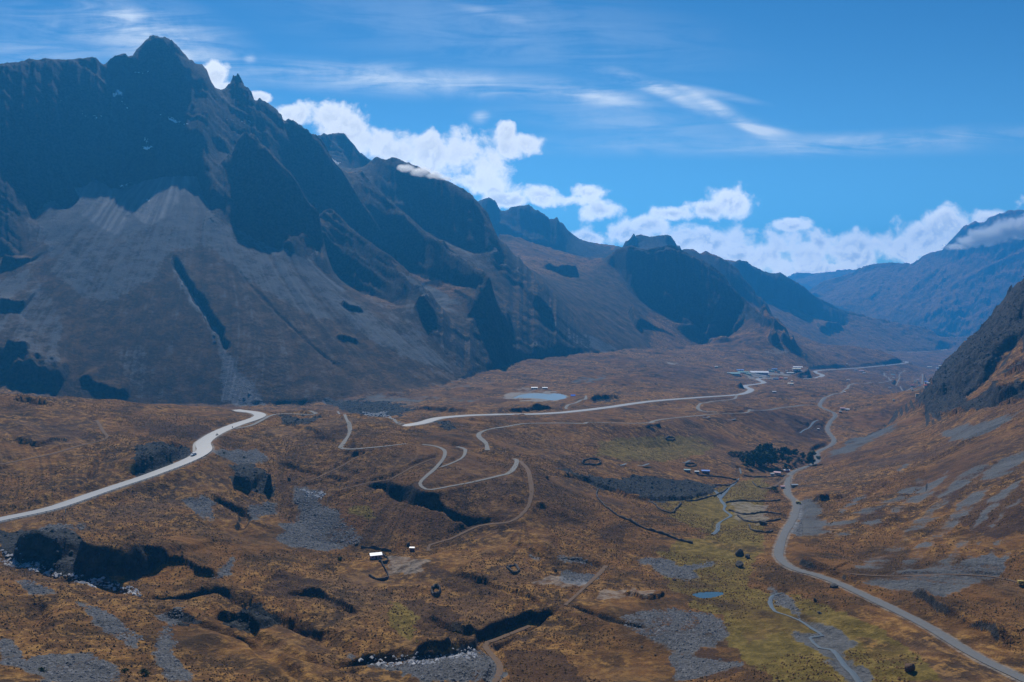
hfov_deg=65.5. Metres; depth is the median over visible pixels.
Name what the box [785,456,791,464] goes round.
broadleaf tree
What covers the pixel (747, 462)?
conifer
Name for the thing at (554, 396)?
lake water
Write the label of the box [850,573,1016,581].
dirt track
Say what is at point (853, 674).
stream
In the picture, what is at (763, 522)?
boulder
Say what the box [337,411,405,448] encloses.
gravel track
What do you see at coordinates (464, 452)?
gravel track
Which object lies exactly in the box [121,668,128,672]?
bush
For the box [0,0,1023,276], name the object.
sky
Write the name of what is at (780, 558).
gravel road
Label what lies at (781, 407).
gravel road
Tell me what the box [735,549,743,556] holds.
boulder
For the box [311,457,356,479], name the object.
dirt track
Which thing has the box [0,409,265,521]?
road
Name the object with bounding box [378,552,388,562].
stone wall
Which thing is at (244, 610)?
dark stones
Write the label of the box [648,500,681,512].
stone wall
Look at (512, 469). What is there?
gravel track
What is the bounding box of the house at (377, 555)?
[370,552,381,559]
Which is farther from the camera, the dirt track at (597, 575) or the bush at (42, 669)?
the dirt track at (597, 575)
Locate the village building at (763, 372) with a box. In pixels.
[750,371,768,374]
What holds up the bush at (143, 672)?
on the ground at (752, 342)
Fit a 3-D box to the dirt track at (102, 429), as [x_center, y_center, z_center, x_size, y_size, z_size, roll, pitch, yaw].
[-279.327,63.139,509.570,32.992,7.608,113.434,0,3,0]
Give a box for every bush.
[38,667,47,672]
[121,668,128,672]
[137,668,151,676]
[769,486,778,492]
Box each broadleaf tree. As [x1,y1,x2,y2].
[739,455,746,462]
[748,453,757,461]
[752,447,766,455]
[759,454,766,463]
[762,442,772,450]
[765,451,774,463]
[769,448,778,463]
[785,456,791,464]
[806,450,820,462]
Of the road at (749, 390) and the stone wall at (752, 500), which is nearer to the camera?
the stone wall at (752, 500)
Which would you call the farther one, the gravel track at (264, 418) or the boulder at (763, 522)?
the gravel track at (264, 418)
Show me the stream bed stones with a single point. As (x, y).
(134, 592)
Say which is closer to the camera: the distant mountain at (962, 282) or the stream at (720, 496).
the stream at (720, 496)
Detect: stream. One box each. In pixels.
[711,478,739,533]
[768,592,861,681]
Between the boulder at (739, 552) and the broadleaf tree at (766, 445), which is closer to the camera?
the boulder at (739, 552)
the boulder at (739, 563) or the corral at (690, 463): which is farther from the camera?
the corral at (690, 463)
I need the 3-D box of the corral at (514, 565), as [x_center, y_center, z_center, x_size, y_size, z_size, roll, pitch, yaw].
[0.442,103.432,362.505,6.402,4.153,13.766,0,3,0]
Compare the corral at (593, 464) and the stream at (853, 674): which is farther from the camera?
the corral at (593, 464)
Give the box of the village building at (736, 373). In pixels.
[731,372,739,375]
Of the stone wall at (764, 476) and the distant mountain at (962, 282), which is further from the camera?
the distant mountain at (962, 282)
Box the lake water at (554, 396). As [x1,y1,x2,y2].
[514,393,565,399]
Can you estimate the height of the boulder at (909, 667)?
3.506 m
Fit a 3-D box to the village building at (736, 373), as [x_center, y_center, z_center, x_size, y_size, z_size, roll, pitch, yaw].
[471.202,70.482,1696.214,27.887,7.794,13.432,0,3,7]
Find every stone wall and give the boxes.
[361,546,391,551]
[369,560,388,580]
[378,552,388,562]
[596,488,692,543]
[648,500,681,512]
[685,487,727,501]
[697,474,737,485]
[725,499,780,502]
[728,509,781,514]
[737,514,780,522]
[744,474,785,476]
[748,524,772,532]
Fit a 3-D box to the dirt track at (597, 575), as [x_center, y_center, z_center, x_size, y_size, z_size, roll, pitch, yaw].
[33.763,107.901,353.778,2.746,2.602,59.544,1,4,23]
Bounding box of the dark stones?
[0,276,1023,628]
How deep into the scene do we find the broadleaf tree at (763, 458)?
747.47 m
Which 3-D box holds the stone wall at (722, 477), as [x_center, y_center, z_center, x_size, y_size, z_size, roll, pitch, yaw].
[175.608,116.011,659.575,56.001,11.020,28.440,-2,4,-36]
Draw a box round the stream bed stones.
[0,411,479,666]
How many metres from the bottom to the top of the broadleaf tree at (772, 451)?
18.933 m
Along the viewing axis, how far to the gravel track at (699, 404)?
972.57 m
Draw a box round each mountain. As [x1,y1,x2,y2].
[0,35,962,410]
[788,209,1023,341]
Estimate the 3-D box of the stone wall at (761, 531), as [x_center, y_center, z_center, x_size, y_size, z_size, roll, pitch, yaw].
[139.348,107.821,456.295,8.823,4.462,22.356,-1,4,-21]
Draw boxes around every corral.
[431,583,440,596]
[506,563,519,573]
[582,457,600,465]
[684,462,696,466]
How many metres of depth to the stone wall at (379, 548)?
402.97 m
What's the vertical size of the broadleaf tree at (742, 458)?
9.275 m
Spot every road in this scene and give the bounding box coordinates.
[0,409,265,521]
[402,361,907,425]
[748,405,818,410]
[774,397,1023,681]
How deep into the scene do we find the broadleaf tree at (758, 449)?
753.40 m
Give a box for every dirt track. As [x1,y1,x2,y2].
[1,420,108,463]
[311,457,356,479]
[340,458,434,489]
[426,460,533,550]
[482,625,530,681]
[564,565,607,604]
[761,475,788,488]
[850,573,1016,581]
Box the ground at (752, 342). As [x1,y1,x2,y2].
[0,298,1023,681]
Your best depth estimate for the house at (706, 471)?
674.63 m
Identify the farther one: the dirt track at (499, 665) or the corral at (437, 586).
the corral at (437, 586)
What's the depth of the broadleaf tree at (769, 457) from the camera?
752.17 m
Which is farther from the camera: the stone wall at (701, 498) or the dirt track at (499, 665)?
the stone wall at (701, 498)
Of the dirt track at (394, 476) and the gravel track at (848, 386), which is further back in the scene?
the gravel track at (848, 386)
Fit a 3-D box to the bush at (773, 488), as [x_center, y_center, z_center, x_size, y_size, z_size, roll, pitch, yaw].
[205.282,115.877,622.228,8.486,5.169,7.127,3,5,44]
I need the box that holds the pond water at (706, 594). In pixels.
[692,592,722,597]
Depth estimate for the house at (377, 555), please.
386.80 m
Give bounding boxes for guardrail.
[0,449,212,521]
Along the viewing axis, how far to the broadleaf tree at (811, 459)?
770.02 m
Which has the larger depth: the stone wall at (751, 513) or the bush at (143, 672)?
the stone wall at (751, 513)
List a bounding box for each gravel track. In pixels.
[235,411,316,428]
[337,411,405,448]
[418,444,518,489]
[440,446,466,466]
[476,422,655,449]
[564,395,586,408]
[650,409,750,421]
[696,395,737,411]
[820,379,918,400]
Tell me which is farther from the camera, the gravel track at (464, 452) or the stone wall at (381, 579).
the gravel track at (464, 452)
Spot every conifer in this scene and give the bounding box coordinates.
[744,458,751,465]
[750,451,761,466]
[777,451,785,460]
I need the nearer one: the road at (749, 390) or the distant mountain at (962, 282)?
the road at (749, 390)
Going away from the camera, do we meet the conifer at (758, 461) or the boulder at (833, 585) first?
the boulder at (833, 585)
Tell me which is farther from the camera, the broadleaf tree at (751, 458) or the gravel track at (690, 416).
the gravel track at (690, 416)
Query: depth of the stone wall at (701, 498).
567.61 m
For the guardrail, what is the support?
on the ground at (752, 342)
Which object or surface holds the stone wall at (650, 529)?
on the ground at (752, 342)
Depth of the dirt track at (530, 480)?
437.59 m
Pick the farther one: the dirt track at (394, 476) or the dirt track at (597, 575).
the dirt track at (394, 476)
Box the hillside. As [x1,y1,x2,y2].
[798,278,1023,651]
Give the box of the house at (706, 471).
[701,470,709,474]
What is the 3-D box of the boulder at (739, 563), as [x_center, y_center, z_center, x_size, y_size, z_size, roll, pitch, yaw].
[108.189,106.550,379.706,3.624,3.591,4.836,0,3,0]
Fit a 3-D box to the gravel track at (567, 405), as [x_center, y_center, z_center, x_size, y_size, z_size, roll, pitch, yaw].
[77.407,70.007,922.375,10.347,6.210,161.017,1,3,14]
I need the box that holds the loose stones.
[0,449,803,681]
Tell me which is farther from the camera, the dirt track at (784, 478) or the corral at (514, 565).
the dirt track at (784, 478)
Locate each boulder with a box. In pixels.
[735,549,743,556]
[735,560,743,567]
[758,520,767,524]
[830,583,837,587]
[905,663,914,671]
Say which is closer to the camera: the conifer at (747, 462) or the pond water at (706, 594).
the pond water at (706, 594)
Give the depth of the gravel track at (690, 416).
867.81 m
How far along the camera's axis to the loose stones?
286.61 m
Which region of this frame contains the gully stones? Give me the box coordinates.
[181,264,250,399]
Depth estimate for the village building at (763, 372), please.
1760.56 m
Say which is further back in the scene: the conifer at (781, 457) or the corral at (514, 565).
the conifer at (781, 457)
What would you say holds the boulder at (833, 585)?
on the ground at (752, 342)
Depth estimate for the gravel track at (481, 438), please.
616.97 m
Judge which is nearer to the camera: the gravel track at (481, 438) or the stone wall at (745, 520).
the stone wall at (745, 520)

